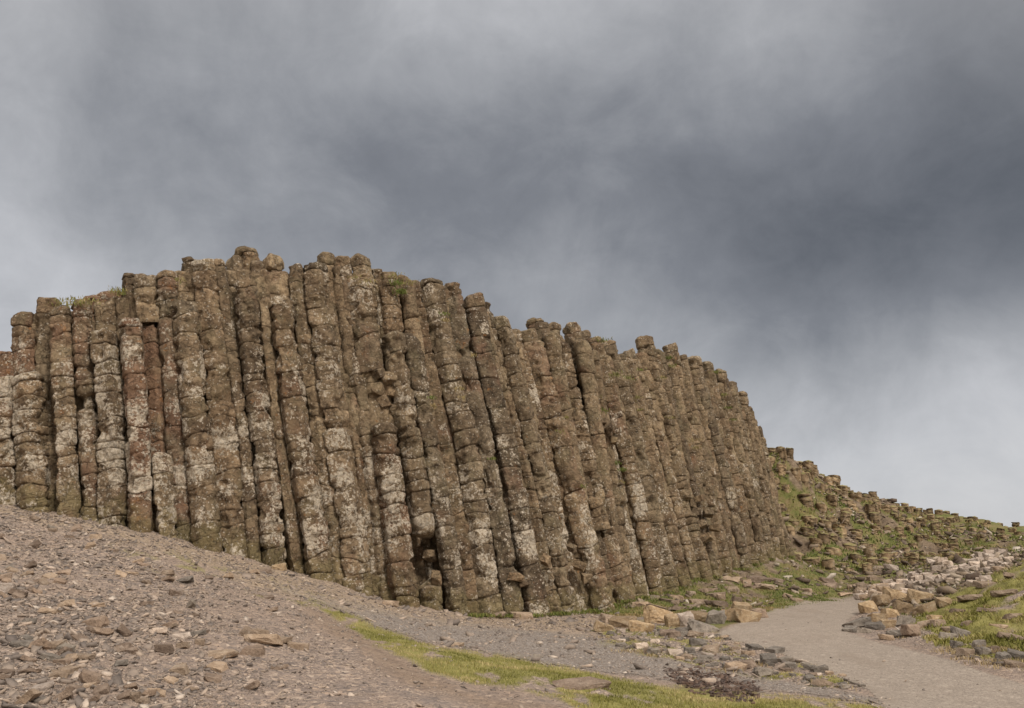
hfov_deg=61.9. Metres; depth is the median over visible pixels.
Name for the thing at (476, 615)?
ledge grass
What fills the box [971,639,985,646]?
stone block
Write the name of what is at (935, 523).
column stub
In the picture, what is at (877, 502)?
column stub
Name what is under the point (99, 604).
scree stone
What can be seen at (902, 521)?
column stub
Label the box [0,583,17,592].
scree stone
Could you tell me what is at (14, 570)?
scree stone
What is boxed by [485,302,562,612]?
basalt column
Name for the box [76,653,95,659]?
scree stone
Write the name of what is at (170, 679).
scree stone
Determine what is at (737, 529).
basalt column
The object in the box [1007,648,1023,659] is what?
stone block
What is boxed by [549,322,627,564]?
basalt column
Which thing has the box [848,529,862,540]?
column stub
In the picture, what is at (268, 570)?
scree stone
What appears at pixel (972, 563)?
pale boulder
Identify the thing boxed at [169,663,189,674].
scree stone
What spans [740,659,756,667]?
rubble stone
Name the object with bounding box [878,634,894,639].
stone block
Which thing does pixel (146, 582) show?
scree stone
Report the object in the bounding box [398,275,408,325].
basalt column
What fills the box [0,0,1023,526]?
sky
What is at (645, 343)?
basalt column
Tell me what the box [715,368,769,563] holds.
basalt column
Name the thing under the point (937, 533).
column stub
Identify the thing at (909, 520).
column stub
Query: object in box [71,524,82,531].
scree stone
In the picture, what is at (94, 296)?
basalt column
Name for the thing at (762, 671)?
rubble stone
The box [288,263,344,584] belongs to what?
basalt column
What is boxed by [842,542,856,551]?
column stub
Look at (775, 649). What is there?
rubble stone
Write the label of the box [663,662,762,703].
soil clods
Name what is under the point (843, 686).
rubble stone
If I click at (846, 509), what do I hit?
column stub
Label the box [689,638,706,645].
rubble stone
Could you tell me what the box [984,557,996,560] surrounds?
pale boulder
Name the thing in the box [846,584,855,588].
slope stone
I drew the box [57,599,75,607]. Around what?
scree stone
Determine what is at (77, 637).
scree stone
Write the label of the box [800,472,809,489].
column stub
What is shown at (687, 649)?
rubble stone
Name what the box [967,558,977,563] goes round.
pale boulder
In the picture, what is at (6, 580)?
scree stone
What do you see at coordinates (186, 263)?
basalt column
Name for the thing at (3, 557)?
scree stone
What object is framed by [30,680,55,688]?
scree stone
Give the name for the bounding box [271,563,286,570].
yellow stone
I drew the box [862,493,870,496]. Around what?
column stub
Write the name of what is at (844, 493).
column stub
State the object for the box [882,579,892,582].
pale boulder
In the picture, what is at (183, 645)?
scree stone
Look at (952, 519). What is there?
column stub
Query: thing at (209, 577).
scree stone
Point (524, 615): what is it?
flat stone
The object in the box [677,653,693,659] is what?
rubble stone
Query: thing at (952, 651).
dry grass
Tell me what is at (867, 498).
column stub
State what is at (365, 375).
broken block
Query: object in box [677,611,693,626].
boulder
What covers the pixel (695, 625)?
boulder
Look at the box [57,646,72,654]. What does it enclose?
scree stone
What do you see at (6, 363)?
basalt column
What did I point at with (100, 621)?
scree stone
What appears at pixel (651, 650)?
rubble stone
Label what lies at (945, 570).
pale boulder
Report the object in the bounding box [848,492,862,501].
column stub
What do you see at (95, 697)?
scree stone
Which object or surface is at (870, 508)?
column stub
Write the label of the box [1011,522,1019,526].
column stub
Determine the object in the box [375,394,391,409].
broken block
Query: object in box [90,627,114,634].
scree stone
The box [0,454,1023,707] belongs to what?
ground
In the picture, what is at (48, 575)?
scree stone
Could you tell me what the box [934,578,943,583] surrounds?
pale boulder
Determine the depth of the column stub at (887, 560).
38.04 m
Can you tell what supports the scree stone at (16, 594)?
on the ground at (426, 692)
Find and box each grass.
[48,271,795,617]
[257,578,882,707]
[588,587,1023,690]
[594,452,1023,622]
[910,561,1023,668]
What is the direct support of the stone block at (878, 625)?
on the ground at (426, 692)
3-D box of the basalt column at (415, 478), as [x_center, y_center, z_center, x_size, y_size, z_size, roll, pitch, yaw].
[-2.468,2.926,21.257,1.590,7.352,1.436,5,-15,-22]
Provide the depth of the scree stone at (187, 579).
13.96 m
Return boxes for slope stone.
[632,601,650,606]
[646,603,667,608]
[659,598,672,601]
[670,595,683,599]
[670,600,679,604]
[671,606,686,609]
[686,591,695,595]
[687,603,700,607]
[688,599,705,604]
[698,588,717,592]
[704,600,728,606]
[708,592,725,597]
[716,593,725,599]
[721,576,742,581]
[724,586,738,591]
[730,596,741,601]
[740,579,751,583]
[746,575,771,582]
[751,576,760,582]
[754,583,775,589]
[768,577,783,582]
[790,597,802,601]
[799,588,812,592]
[819,577,835,582]
[822,582,836,587]
[837,592,851,595]
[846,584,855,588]
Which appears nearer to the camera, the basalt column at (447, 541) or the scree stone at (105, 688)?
the scree stone at (105, 688)
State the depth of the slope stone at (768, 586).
29.91 m
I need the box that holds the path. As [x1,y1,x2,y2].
[719,597,1023,707]
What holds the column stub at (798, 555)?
on the ground at (426, 692)
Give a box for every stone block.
[841,625,857,632]
[842,617,871,626]
[856,627,871,632]
[864,621,885,629]
[867,590,881,597]
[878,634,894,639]
[886,630,904,637]
[896,616,915,625]
[900,624,920,636]
[917,619,930,627]
[929,619,945,626]
[938,632,956,639]
[949,640,962,648]
[950,625,970,636]
[955,648,974,655]
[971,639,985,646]
[974,646,992,655]
[988,645,1001,652]
[995,651,1011,661]
[996,631,1011,639]
[1003,659,1023,667]
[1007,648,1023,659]
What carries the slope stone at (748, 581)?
on the ground at (426, 692)
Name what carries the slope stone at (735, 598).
on the ground at (426, 692)
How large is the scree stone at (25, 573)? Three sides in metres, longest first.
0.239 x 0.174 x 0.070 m
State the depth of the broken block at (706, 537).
30.72 m
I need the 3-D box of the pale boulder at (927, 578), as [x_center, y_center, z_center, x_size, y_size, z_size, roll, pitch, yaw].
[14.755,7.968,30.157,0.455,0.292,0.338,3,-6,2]
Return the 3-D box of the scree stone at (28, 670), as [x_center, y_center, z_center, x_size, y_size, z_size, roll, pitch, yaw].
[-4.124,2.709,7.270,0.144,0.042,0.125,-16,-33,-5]
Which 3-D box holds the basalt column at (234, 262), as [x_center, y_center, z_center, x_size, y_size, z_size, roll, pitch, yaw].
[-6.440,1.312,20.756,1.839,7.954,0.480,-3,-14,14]
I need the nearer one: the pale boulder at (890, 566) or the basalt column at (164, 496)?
the basalt column at (164, 496)
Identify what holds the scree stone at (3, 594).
on the ground at (426, 692)
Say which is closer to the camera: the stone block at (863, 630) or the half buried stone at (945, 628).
the half buried stone at (945, 628)
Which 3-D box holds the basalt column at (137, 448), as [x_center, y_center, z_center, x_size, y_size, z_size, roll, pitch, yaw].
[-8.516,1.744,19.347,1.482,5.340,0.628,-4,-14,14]
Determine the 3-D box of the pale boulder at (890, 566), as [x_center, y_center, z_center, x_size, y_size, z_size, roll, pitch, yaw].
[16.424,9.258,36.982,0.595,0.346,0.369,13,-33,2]
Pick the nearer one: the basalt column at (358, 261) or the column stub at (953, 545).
the basalt column at (358, 261)
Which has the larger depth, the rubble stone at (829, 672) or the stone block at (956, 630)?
the stone block at (956, 630)
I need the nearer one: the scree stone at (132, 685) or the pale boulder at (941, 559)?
the scree stone at (132, 685)
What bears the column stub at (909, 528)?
on the ground at (426, 692)
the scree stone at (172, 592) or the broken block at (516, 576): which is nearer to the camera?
the scree stone at (172, 592)
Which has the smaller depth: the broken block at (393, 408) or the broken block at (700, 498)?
the broken block at (393, 408)
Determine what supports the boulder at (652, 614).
on the ground at (426, 692)
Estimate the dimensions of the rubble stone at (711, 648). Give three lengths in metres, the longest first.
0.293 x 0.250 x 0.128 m
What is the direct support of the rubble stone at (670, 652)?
on the ground at (426, 692)
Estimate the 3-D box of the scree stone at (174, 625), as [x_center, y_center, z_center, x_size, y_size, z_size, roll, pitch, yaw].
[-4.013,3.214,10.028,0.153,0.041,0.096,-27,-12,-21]
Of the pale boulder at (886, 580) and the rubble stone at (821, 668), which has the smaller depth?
the rubble stone at (821, 668)
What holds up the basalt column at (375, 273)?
on the cliff rock
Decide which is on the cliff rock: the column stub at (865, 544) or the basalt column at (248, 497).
the basalt column at (248, 497)
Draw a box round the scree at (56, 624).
[0,504,639,707]
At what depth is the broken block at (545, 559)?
22.49 m
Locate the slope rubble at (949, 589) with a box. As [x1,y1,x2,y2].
[623,453,1023,611]
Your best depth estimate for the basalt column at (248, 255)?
21.90 m
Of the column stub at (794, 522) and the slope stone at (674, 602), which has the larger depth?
the column stub at (794, 522)
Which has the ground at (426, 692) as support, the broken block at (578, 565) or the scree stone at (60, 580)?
the scree stone at (60, 580)
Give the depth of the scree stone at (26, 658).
7.59 m
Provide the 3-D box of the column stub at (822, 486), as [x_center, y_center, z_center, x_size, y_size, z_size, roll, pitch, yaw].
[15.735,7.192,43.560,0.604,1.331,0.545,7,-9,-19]
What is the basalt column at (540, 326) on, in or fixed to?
on the cliff rock
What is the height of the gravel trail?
1.195 m
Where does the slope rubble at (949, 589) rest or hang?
on the ground at (426, 692)
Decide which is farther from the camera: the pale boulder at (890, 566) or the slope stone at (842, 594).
the pale boulder at (890, 566)
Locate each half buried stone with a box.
[941,626,949,631]
[948,608,965,612]
[956,594,982,601]
[960,620,972,625]
[972,581,997,587]
[976,607,996,612]
[989,624,1008,627]
[990,589,1017,596]
[992,566,1004,570]
[1002,613,1021,619]
[1003,572,1014,577]
[1010,633,1023,640]
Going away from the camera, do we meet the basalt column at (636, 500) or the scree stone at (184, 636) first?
the scree stone at (184, 636)
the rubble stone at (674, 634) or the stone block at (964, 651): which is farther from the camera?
the rubble stone at (674, 634)
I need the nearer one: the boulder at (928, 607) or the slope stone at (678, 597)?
the boulder at (928, 607)
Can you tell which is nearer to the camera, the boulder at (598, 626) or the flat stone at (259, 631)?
the flat stone at (259, 631)
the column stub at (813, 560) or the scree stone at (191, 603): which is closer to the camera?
the scree stone at (191, 603)
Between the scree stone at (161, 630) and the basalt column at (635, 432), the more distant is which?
the basalt column at (635, 432)
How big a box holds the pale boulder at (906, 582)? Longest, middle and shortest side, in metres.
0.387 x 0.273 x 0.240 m
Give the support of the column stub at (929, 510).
on the ground at (426, 692)
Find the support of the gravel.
on the ground at (426, 692)
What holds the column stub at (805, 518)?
on the ground at (426, 692)
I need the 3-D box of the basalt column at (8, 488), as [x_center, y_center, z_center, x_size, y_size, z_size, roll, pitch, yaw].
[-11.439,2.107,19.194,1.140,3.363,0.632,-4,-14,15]
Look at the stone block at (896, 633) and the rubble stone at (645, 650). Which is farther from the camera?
the stone block at (896, 633)
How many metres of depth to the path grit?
14.59 m
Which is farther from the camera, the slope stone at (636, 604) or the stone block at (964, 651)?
the slope stone at (636, 604)
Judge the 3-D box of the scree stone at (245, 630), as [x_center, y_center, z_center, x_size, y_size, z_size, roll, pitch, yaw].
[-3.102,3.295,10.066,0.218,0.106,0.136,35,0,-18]
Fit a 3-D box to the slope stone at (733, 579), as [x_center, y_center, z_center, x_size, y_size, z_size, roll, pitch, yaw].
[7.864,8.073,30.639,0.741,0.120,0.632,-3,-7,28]
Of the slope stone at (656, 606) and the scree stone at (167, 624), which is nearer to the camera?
the scree stone at (167, 624)
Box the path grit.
[735,602,1014,707]
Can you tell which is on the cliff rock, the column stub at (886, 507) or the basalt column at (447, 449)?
the basalt column at (447, 449)
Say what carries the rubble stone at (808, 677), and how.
on the ground at (426, 692)
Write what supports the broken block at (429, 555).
attached to the basalt column at (415, 478)
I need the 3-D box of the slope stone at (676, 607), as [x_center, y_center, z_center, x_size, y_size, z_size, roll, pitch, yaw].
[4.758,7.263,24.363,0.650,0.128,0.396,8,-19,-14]
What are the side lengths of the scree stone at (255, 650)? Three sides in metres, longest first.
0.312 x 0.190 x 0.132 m
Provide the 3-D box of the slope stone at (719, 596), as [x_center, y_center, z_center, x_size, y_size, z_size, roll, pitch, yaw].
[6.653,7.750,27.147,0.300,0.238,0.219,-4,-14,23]
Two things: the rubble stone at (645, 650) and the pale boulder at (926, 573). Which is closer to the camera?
the rubble stone at (645, 650)
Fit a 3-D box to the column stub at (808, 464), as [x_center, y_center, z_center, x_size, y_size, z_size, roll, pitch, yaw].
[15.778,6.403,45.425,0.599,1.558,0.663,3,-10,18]
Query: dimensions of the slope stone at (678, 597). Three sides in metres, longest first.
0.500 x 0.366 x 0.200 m
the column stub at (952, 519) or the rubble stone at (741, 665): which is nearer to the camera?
the rubble stone at (741, 665)
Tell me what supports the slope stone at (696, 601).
on the ground at (426, 692)
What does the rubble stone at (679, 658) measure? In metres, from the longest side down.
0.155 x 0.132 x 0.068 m
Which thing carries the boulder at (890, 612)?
on the ground at (426, 692)
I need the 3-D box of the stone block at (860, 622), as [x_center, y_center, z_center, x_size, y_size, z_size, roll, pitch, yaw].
[7.694,6.011,19.034,0.588,0.212,0.396,-13,-22,1]
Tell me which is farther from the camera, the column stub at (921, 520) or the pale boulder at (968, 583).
the column stub at (921, 520)
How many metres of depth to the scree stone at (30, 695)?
6.23 m
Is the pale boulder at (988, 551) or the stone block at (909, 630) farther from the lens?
the pale boulder at (988, 551)
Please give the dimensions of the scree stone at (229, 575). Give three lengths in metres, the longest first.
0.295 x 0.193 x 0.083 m
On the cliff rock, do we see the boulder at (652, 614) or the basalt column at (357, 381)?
the basalt column at (357, 381)
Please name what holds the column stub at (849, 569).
on the ground at (426, 692)
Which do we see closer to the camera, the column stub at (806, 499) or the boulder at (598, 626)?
the boulder at (598, 626)
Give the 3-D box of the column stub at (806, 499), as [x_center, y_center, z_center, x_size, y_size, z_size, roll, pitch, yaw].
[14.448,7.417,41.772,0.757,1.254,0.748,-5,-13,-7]
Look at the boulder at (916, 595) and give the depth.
23.63 m
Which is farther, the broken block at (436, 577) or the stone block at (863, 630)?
the broken block at (436, 577)
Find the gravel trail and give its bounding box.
[274,583,880,703]
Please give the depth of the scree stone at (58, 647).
8.22 m
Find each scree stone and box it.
[0,554,6,559]
[0,572,12,580]
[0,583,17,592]
[0,591,7,597]
[0,669,14,675]
[0,673,11,679]
[2,577,11,582]
[7,568,18,572]
[7,588,25,594]
[9,639,33,647]
[12,590,25,598]
[15,688,42,703]
[17,668,34,673]
[19,634,33,639]
[20,571,34,576]
[20,655,36,662]
[22,617,36,623]
[23,560,37,568]
[27,540,41,548]
[28,637,51,649]
[30,516,40,520]
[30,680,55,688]
[31,588,42,593]
[31,697,45,702]
[37,607,61,613]
[38,577,49,584]
[38,653,63,661]
[41,572,57,578]
[48,527,57,531]
[48,669,68,678]
[51,639,66,649]
[52,578,66,583]
[53,657,71,664]
[53,687,72,701]
[54,569,71,574]
[55,642,75,652]
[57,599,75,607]
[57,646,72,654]
[58,665,80,674]
[65,653,78,661]
[69,684,82,689]
[70,633,88,640]
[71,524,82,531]
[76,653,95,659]
[78,668,102,683]
[81,615,109,627]
[82,682,96,687]
[84,541,95,548]
[85,625,93,630]
[88,693,99,701]
[89,534,101,539]
[89,602,105,606]
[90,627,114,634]
[93,683,110,694]
[114,642,132,651]
[114,659,128,666]
[115,569,126,577]
[115,623,132,636]
[116,690,129,699]
[123,682,137,688]
[125,571,138,574]
[126,647,137,653]
[128,691,141,699]
[132,557,144,562]
[134,698,149,703]
[136,561,150,565]
[139,601,153,605]
[141,580,151,584]
[142,689,156,695]
[148,627,167,633]
[154,644,174,653]
[158,689,165,696]
[161,569,174,575]
[161,575,174,581]
[161,620,178,626]
[163,675,178,683]
[167,623,177,628]
[168,589,182,595]
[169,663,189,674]
[172,632,191,639]
[175,642,189,647]
[176,576,193,582]
[183,686,198,690]
[185,599,196,607]
[190,629,206,636]
[203,672,221,682]
[205,575,212,579]
[205,661,228,672]
[223,572,233,578]
[238,645,265,656]
[239,626,254,635]
[244,680,259,689]
[249,569,259,573]
[258,567,272,573]
[262,594,274,599]
[267,606,278,611]
[270,665,283,669]
[271,612,282,615]
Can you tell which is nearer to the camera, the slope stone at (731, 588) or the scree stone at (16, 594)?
the scree stone at (16, 594)
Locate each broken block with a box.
[362,372,370,378]
[371,382,385,396]
[372,368,384,378]
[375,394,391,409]
[381,371,396,385]
[385,386,394,398]
[389,402,397,414]
[422,550,436,561]
[430,570,441,585]
[507,572,524,581]
[518,578,530,587]
[539,552,550,566]
[566,543,576,551]
[572,558,586,571]
[581,573,592,583]
[605,421,616,433]
[609,435,617,443]
[689,499,696,506]
[691,507,700,515]
[693,494,706,501]
[697,519,707,528]
[700,532,713,542]
[702,508,713,517]
[708,523,719,531]
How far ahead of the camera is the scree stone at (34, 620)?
9.17 m
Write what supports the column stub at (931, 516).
on the ground at (426, 692)
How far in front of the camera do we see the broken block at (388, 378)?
21.71 m
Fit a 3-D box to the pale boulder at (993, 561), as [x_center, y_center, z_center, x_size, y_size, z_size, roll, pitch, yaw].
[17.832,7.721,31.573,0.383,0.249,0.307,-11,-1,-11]
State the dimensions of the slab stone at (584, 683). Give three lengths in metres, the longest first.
0.581 x 0.405 x 0.140 m
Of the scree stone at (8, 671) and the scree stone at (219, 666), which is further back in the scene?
the scree stone at (219, 666)
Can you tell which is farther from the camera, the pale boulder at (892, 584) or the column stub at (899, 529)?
the column stub at (899, 529)
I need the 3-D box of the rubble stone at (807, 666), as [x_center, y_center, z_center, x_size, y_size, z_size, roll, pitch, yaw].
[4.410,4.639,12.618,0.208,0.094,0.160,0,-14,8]
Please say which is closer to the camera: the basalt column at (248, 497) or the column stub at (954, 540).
the basalt column at (248, 497)
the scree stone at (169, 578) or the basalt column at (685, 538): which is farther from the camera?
the basalt column at (685, 538)
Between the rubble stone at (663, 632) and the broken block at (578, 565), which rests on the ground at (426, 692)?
the rubble stone at (663, 632)
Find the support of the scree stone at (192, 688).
on the ground at (426, 692)
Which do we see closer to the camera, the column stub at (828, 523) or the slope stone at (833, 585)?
the slope stone at (833, 585)
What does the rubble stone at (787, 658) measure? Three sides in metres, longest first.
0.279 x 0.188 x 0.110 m
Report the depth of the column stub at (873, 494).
46.66 m
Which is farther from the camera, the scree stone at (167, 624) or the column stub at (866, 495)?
the column stub at (866, 495)
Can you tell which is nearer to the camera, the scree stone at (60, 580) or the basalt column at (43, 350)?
the scree stone at (60, 580)
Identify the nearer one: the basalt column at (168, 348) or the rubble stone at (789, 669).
the rubble stone at (789, 669)
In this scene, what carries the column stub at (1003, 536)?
on the ground at (426, 692)
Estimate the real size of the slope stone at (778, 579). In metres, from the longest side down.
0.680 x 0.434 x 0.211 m
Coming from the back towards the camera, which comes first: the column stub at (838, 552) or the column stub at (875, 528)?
the column stub at (875, 528)
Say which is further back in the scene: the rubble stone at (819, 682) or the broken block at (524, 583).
the broken block at (524, 583)
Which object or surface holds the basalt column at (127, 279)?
on the cliff rock
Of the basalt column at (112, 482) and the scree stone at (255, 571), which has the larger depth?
the basalt column at (112, 482)
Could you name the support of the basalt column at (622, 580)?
on the ground at (426, 692)
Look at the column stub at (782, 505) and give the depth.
41.28 m
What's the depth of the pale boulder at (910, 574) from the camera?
31.70 m
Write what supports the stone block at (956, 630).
on the ground at (426, 692)
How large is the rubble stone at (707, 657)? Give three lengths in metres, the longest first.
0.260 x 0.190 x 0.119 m
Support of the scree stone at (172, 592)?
on the ground at (426, 692)
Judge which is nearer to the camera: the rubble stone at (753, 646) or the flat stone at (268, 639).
the flat stone at (268, 639)
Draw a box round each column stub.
[768,448,775,452]
[769,456,775,466]
[774,476,780,488]
[776,463,786,476]
[777,447,787,461]
[778,502,785,511]
[782,484,790,492]
[786,447,793,459]
[786,524,795,535]
[788,520,798,525]
[790,468,800,480]
[794,551,801,560]
[798,493,815,510]
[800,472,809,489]
[800,527,814,536]
[802,515,811,526]
[802,557,819,564]
[803,460,813,471]
[804,470,811,479]
[808,515,817,526]
[808,537,822,551]
[813,465,817,475]
[815,482,825,490]
[815,502,826,513]
[817,532,830,544]
[819,519,831,528]
[821,557,835,570]
[823,476,833,485]
[825,547,835,554]
[826,515,836,523]
[827,493,837,506]
[828,475,840,484]
[830,533,837,542]
[831,547,841,555]
[832,523,846,538]
[833,488,841,495]
[837,485,847,491]
[840,499,853,505]
[840,507,851,513]
[840,511,850,526]
[841,491,847,498]
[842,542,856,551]
[844,567,854,571]
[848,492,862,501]
[848,503,858,512]
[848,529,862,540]
[850,552,861,560]
[858,512,866,518]
[860,542,868,547]
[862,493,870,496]
[862,496,872,501]
[862,562,872,573]
[863,546,875,557]
[864,504,876,514]
[867,557,877,564]
[868,491,876,497]
[868,512,880,526]
[869,525,879,534]
[873,500,881,508]
[874,504,880,513]
[879,557,891,563]
[881,504,890,512]
[881,552,889,558]
[882,525,890,531]
[883,547,891,551]
[890,505,897,512]
[890,513,898,517]
[895,517,906,526]
[895,525,903,533]
[904,506,911,513]
[906,518,913,522]
[906,525,913,532]
[908,543,917,549]
[908,557,918,563]
[910,552,919,557]
[913,508,922,513]
[915,534,922,541]
[917,518,925,523]
[919,557,926,562]
[926,508,933,513]
[927,513,934,521]
[930,526,939,531]
[931,521,940,528]
[934,509,942,514]
[934,530,940,536]
[942,543,948,549]
[943,552,953,558]
[946,516,955,522]
[947,538,958,544]
[948,543,958,549]
[976,534,983,540]
[995,534,1007,538]
[996,528,1004,533]
[1008,528,1016,532]
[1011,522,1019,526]
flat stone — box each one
[194,638,204,645]
[207,649,238,658]
[243,634,282,645]
[250,628,269,633]
[281,636,292,643]
[287,642,309,649]
[382,600,398,607]
[451,642,464,646]
[492,611,506,616]
[510,612,533,619]
[533,654,543,657]
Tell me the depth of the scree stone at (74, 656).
7.94 m
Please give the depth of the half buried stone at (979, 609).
17.23 m
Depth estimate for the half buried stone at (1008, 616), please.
16.38 m
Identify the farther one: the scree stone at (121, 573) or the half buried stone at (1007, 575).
the half buried stone at (1007, 575)
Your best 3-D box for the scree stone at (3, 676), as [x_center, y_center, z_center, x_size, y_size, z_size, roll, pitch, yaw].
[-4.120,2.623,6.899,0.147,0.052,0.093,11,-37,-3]
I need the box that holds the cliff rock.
[12,265,788,612]
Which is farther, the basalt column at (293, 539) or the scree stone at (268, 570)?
the basalt column at (293, 539)
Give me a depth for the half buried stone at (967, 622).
16.81 m
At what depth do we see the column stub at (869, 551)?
38.96 m
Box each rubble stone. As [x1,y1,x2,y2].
[615,642,626,646]
[616,629,625,632]
[632,642,647,648]
[643,647,662,653]
[646,647,660,654]
[650,639,659,642]
[659,629,676,635]
[665,648,682,655]
[666,631,680,637]
[674,656,684,660]
[675,627,688,630]
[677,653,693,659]
[680,631,688,636]
[683,647,694,651]
[687,630,703,636]
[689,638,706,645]
[693,659,703,663]
[697,654,713,660]
[700,651,713,654]
[702,644,719,652]
[720,656,729,660]
[724,661,747,670]
[731,646,740,650]
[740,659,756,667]
[741,650,755,655]
[745,643,763,649]
[755,667,773,676]
[759,653,777,663]
[764,646,784,652]
[765,662,774,666]
[777,656,793,661]
[783,661,797,667]
[784,668,793,671]
[803,664,816,669]
[803,674,814,681]
[809,664,828,672]
[811,679,832,686]
[825,671,833,674]
[839,683,849,688]
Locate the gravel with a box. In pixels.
[226,555,1022,707]
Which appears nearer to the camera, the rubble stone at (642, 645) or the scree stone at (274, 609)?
the scree stone at (274, 609)
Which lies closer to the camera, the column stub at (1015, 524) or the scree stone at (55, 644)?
the scree stone at (55, 644)
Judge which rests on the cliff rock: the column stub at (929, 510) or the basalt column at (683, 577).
the basalt column at (683, 577)
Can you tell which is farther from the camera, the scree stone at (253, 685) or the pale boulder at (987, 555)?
the pale boulder at (987, 555)
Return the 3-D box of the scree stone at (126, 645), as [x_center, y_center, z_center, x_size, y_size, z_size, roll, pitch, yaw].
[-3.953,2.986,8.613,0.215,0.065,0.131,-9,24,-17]
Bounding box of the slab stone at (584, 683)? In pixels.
[552,676,610,689]
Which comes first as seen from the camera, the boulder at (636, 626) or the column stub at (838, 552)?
the boulder at (636, 626)
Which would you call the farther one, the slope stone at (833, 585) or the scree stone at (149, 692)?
the slope stone at (833, 585)
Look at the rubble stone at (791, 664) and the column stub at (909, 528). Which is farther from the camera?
the column stub at (909, 528)
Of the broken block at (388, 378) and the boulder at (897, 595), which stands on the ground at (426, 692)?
the boulder at (897, 595)
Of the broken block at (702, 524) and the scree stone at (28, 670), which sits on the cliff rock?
the broken block at (702, 524)
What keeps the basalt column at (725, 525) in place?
on the cliff rock
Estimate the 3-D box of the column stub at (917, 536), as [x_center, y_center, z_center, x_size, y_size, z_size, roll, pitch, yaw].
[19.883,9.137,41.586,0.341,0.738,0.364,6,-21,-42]
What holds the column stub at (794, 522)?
on the ground at (426, 692)
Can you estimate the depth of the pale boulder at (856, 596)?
29.34 m
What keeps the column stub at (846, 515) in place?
on the ground at (426, 692)
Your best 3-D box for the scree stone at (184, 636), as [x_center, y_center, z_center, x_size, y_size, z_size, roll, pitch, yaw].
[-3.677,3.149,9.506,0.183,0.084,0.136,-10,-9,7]
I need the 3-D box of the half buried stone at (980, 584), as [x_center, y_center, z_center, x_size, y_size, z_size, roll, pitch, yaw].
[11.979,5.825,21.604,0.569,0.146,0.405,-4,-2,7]
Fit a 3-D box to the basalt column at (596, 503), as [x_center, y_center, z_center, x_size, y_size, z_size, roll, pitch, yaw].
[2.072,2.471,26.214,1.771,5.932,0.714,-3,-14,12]
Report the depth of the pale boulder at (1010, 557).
31.61 m
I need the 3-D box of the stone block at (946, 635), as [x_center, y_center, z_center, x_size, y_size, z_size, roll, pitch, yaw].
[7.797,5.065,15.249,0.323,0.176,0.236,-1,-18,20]
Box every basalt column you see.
[0,351,13,376]
[0,375,16,504]
[10,311,35,445]
[10,371,51,512]
[35,297,59,511]
[49,305,80,517]
[71,299,99,521]
[84,295,100,404]
[89,328,128,526]
[96,290,121,302]
[118,317,153,532]
[121,273,134,313]
[134,273,159,326]
[142,324,165,531]
[151,452,177,538]
[156,270,192,542]
[171,300,222,552]
[181,256,194,270]
[191,258,247,557]
[214,259,261,562]
[226,255,261,559]
[233,277,287,567]
[234,246,259,271]
[250,260,289,569]
[258,296,306,574]
[263,253,283,271]
[269,295,335,582]
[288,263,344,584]
[303,261,373,596]
[317,252,379,595]
[333,255,394,600]
[346,273,383,373]
[350,253,382,357]
[370,422,419,607]
[371,269,385,370]
[376,271,403,334]
[381,330,442,610]
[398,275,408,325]
[404,333,467,614]
[405,280,479,614]
[420,278,505,618]
[444,282,523,613]
[464,292,550,617]
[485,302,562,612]
[494,315,580,614]
[513,329,586,610]
[523,340,614,611]
[526,317,615,589]
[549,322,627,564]
[561,341,610,530]
[562,322,649,596]
[582,330,649,588]
[586,336,663,594]
[601,535,635,603]
[603,340,679,594]
[618,353,691,588]
[622,348,700,581]
[635,335,713,582]
[656,349,720,579]
[662,342,732,573]
[680,354,740,571]
[687,356,752,571]
[703,361,759,566]
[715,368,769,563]
[729,381,775,561]
[738,391,783,560]
[749,406,788,557]
[758,426,795,559]
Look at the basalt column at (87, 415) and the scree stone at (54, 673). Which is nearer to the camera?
the scree stone at (54, 673)
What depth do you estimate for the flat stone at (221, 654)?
8.90 m
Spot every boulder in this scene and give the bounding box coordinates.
[593,620,613,631]
[598,613,613,622]
[608,616,636,627]
[628,620,654,632]
[643,605,672,623]
[664,613,679,626]
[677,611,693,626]
[687,610,707,621]
[687,618,719,631]
[705,610,726,623]
[720,608,734,621]
[731,601,751,609]
[733,607,761,622]
[750,608,768,617]
[852,587,866,593]
[852,593,865,599]
[858,600,877,613]
[859,594,868,600]
[866,575,876,580]
[867,613,887,621]
[871,594,890,606]
[876,586,889,591]
[879,619,895,627]
[880,608,899,617]
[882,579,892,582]
[882,586,906,601]
[883,564,898,570]
[888,582,898,587]
[892,600,913,613]
[896,579,907,582]
[903,580,913,584]
[906,572,919,579]
[906,589,933,602]
[912,601,937,614]
[915,575,922,580]
[920,572,931,575]
[923,575,935,581]
[926,558,935,564]
[926,615,942,619]
[929,565,940,570]
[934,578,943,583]
[935,557,947,561]
[935,597,951,607]
[942,560,953,565]
[942,569,954,572]
[945,578,953,582]
[946,565,957,568]
[958,567,969,571]
[966,580,976,586]
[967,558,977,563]
[969,561,978,565]
[969,564,979,570]
[974,552,982,556]
[979,575,991,581]
[982,552,994,557]
[983,549,993,553]
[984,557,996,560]
[987,558,998,563]
[999,556,1013,560]
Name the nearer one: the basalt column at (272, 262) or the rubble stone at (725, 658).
the rubble stone at (725, 658)
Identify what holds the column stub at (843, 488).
on the ground at (426, 692)
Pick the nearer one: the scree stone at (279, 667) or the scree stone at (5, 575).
the scree stone at (279, 667)
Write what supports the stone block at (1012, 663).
on the ground at (426, 692)
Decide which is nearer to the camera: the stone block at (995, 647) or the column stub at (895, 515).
the stone block at (995, 647)
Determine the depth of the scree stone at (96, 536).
16.36 m
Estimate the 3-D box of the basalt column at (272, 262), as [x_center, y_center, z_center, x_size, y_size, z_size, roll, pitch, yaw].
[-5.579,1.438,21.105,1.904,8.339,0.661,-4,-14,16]

